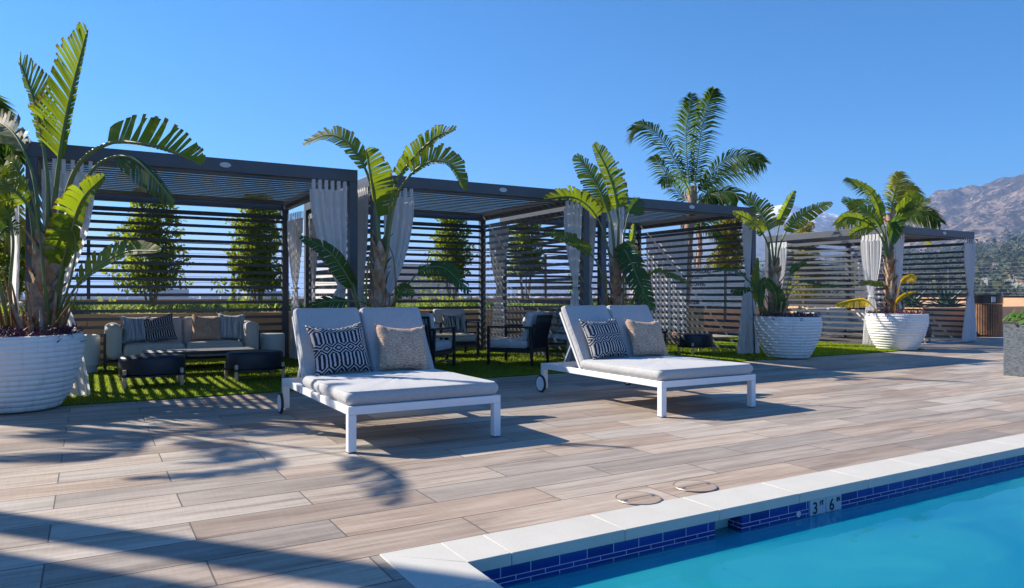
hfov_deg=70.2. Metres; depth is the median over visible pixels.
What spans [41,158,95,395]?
curtain
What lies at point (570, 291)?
clipped tree
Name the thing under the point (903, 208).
banana plant
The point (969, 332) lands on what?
curtain
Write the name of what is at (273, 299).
foxtail fern
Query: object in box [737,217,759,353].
curtain
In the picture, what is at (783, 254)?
curtain
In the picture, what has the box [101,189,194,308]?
clipped tree
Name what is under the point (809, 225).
clipped tree
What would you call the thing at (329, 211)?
curtain
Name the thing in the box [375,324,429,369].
pillow
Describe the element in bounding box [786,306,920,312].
planter wall
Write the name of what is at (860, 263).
curtain
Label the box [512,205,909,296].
mountain
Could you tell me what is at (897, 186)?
palm tree
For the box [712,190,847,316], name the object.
banana plant
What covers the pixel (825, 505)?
depth marker
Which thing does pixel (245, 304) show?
foxtail fern
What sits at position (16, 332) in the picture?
ground cover
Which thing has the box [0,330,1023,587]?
deck
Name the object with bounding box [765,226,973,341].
cabana
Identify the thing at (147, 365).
ottoman
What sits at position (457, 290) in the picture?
cable fence
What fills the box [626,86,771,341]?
palm tree
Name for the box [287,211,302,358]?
curtain
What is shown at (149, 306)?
strap grass
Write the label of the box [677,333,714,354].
ottoman
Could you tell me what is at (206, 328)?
pillow
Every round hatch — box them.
[615,491,661,504]
[673,480,717,491]
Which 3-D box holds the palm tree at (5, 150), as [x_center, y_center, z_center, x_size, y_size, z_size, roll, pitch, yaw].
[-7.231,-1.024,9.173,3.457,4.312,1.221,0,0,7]
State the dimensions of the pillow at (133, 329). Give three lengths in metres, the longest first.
0.420 x 0.420 x 0.159 m
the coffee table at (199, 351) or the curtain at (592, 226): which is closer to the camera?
the coffee table at (199, 351)
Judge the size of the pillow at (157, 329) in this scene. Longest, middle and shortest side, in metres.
0.440 x 0.440 x 0.172 m
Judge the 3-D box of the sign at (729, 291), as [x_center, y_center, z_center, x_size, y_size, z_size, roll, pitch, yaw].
[6.013,0.031,19.236,1.066,1.330,0.034,0,0,-30]
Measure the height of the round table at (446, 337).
0.430 m
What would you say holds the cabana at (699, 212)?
on the turf
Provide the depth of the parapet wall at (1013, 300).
22.84 m
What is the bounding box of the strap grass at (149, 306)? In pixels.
[0,301,689,314]
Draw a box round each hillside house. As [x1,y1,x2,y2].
[979,277,991,285]
[1015,280,1023,287]
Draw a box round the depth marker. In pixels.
[810,494,840,516]
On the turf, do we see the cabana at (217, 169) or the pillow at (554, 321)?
the cabana at (217, 169)
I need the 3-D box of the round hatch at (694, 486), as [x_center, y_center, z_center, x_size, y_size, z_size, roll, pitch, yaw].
[1.044,1.092,4.156,0.249,0.006,0.249,0,0,-30]
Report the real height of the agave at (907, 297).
0.742 m
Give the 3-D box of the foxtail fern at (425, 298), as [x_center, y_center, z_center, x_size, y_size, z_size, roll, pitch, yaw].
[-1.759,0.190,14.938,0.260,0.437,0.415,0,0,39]
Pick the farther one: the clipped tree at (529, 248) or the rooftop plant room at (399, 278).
the rooftop plant room at (399, 278)
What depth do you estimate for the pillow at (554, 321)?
14.01 m
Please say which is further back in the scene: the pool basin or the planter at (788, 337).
the planter at (788, 337)
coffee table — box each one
[141,347,256,354]
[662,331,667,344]
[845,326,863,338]
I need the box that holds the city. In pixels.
[0,287,634,299]
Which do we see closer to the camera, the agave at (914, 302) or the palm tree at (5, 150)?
the palm tree at (5, 150)
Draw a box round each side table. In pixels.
[83,334,99,372]
[260,333,284,356]
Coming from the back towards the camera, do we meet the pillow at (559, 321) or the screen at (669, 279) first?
the screen at (669, 279)
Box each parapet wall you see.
[0,297,854,330]
[901,296,1023,306]
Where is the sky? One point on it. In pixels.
(829, 91)
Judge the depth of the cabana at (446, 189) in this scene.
12.48 m
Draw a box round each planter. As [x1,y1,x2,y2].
[0,331,84,413]
[754,315,822,358]
[865,313,928,350]
[1003,323,1023,376]
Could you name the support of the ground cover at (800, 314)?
in the planter at (788, 337)
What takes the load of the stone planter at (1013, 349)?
on the deck
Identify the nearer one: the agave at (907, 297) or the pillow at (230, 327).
the pillow at (230, 327)
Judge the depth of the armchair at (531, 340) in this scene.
11.12 m
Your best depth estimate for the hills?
1043.05 m
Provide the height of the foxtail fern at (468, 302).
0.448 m
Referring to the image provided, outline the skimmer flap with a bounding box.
[715,518,728,530]
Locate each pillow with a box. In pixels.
[120,315,150,342]
[140,312,177,342]
[191,314,221,339]
[217,312,244,339]
[305,321,371,375]
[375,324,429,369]
[441,314,463,331]
[544,311,558,329]
[555,311,564,329]
[579,316,628,359]
[624,318,667,355]
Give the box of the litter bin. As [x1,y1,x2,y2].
[966,294,1002,334]
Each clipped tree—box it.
[0,226,24,307]
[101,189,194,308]
[210,194,289,307]
[414,211,477,302]
[508,223,546,304]
[566,260,579,298]
[703,205,744,270]
[783,219,827,306]
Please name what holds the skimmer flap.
attached to the pool basin
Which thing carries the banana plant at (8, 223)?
in the planter at (37, 373)
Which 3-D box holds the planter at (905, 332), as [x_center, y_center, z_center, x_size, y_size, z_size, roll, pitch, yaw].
[7.587,0.734,14.372,1.120,0.714,1.120,0,0,-30]
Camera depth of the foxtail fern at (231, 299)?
13.11 m
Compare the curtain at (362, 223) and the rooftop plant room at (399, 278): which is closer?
the curtain at (362, 223)
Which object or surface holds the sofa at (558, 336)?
on the turf
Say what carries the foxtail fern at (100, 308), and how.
on the planting bed soil
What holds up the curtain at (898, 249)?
hanging from the cabana at (913, 234)
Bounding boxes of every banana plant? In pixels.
[0,22,205,335]
[0,191,21,334]
[300,124,471,309]
[543,142,688,310]
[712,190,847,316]
[835,178,930,313]
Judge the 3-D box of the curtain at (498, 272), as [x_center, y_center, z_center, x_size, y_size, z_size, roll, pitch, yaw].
[-0.248,-0.152,13.785,0.135,2.405,0.770,0,0,-30]
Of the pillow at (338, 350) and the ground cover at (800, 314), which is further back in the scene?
the ground cover at (800, 314)
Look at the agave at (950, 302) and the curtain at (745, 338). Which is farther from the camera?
the agave at (950, 302)
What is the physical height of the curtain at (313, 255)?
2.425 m
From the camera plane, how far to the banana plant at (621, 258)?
10.63 m
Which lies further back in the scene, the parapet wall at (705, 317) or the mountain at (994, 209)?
the mountain at (994, 209)
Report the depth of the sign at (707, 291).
18.63 m
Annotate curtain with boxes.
[8,168,22,312]
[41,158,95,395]
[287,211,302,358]
[309,179,346,307]
[309,214,317,307]
[358,187,367,308]
[384,186,413,306]
[489,221,508,338]
[564,201,581,361]
[589,213,595,305]
[608,206,623,294]
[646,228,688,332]
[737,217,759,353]
[770,242,786,288]
[854,249,893,310]
[861,234,881,344]
[894,234,903,310]
[962,238,976,341]
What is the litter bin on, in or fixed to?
on the deck
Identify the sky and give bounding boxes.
[0,0,1023,291]
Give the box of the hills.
[627,244,1023,297]
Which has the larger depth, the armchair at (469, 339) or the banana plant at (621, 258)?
the armchair at (469, 339)
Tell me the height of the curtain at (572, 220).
2.480 m
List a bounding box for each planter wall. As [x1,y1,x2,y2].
[3,308,703,362]
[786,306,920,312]
[921,306,1023,334]
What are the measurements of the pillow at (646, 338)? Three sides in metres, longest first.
0.470 x 0.450 x 0.175 m
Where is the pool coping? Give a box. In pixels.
[380,433,1023,587]
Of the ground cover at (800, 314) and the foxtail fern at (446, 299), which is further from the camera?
the foxtail fern at (446, 299)
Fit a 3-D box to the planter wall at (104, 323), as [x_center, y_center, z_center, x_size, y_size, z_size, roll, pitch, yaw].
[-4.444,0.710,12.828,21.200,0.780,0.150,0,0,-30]
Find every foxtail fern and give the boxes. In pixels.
[69,292,86,313]
[96,296,117,313]
[226,292,244,311]
[238,296,252,311]
[263,296,280,311]
[417,296,430,309]
[437,292,453,305]
[459,296,476,309]
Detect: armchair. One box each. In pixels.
[420,313,455,368]
[429,309,479,356]
[486,311,552,365]
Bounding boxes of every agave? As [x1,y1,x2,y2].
[899,286,934,307]
[903,293,931,307]
[926,285,965,307]
[941,296,965,306]
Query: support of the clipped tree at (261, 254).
on the planting bed soil
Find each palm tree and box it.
[0,95,28,254]
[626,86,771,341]
[680,200,725,266]
[831,171,947,304]
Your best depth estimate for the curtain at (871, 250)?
15.42 m
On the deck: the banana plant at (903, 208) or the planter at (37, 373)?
the planter at (37, 373)
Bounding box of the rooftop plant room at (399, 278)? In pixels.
[315,264,454,298]
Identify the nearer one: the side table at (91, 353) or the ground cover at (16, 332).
the ground cover at (16, 332)
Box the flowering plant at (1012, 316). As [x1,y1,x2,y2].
[1002,309,1023,323]
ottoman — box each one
[118,354,185,388]
[224,349,284,381]
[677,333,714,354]
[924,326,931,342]
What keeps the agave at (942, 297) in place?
on the planting bed soil
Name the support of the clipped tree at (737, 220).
on the deck
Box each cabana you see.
[25,141,357,361]
[304,175,588,357]
[500,196,755,353]
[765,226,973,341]
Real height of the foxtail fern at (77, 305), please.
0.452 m
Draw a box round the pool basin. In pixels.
[482,455,1023,587]
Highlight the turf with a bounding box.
[56,337,923,406]
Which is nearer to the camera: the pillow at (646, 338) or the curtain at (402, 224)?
the pillow at (646, 338)
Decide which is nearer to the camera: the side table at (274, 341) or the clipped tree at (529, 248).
the side table at (274, 341)
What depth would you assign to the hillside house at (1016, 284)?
697.31 m
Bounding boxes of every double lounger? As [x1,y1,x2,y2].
[277,307,499,453]
[536,305,755,417]
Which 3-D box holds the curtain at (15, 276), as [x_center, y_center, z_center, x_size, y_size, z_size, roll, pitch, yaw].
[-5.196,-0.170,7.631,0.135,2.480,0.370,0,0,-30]
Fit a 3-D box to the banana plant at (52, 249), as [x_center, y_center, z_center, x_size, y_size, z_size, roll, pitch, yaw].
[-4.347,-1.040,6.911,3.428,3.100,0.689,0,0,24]
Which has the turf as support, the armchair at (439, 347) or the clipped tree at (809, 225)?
the armchair at (439, 347)
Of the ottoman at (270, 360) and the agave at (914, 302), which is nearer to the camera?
the ottoman at (270, 360)
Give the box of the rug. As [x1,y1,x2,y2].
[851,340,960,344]
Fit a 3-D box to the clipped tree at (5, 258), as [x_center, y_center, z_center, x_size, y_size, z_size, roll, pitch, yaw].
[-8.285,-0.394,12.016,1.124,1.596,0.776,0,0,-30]
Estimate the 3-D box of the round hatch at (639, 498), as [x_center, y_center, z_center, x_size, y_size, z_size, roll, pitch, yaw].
[0.678,1.092,3.909,0.249,0.006,0.249,0,0,-30]
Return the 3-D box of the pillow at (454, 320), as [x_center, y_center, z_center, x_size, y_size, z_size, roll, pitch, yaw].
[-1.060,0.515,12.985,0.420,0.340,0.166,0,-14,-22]
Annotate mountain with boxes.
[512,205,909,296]
[904,174,1023,255]
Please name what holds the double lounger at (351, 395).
on the deck
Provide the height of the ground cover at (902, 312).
0.227 m
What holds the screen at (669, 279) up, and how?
hanging from the cabana at (699, 212)
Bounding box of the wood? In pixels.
[742,229,1023,296]
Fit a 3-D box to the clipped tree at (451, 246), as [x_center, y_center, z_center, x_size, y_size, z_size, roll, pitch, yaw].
[-1.458,-0.722,15.947,1.430,2.250,0.969,0,0,-30]
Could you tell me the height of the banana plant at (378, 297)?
2.585 m
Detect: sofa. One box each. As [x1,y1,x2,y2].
[103,316,259,372]
[521,313,566,351]
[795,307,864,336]
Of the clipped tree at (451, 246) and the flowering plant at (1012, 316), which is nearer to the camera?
the flowering plant at (1012, 316)
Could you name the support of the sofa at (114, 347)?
on the turf
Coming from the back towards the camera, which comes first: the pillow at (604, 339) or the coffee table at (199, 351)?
the coffee table at (199, 351)
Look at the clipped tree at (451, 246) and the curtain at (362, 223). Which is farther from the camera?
the clipped tree at (451, 246)
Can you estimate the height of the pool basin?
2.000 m
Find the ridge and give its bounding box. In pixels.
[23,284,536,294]
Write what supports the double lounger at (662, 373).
on the deck
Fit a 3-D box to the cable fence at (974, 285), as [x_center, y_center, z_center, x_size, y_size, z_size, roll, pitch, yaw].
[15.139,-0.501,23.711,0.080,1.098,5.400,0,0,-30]
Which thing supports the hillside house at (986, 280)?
on the hills
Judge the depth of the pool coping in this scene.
3.59 m
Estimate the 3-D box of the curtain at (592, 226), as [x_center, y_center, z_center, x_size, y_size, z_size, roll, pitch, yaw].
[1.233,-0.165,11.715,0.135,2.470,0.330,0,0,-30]
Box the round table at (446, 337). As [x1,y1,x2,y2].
[436,334,466,361]
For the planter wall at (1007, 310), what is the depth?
19.44 m
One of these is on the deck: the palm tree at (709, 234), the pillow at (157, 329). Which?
the palm tree at (709, 234)
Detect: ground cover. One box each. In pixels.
[0,321,87,342]
[753,310,822,320]
[863,308,934,317]
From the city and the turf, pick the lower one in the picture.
the turf
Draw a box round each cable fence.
[3,236,949,298]
[902,263,1023,292]
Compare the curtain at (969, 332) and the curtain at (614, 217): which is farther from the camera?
the curtain at (969, 332)

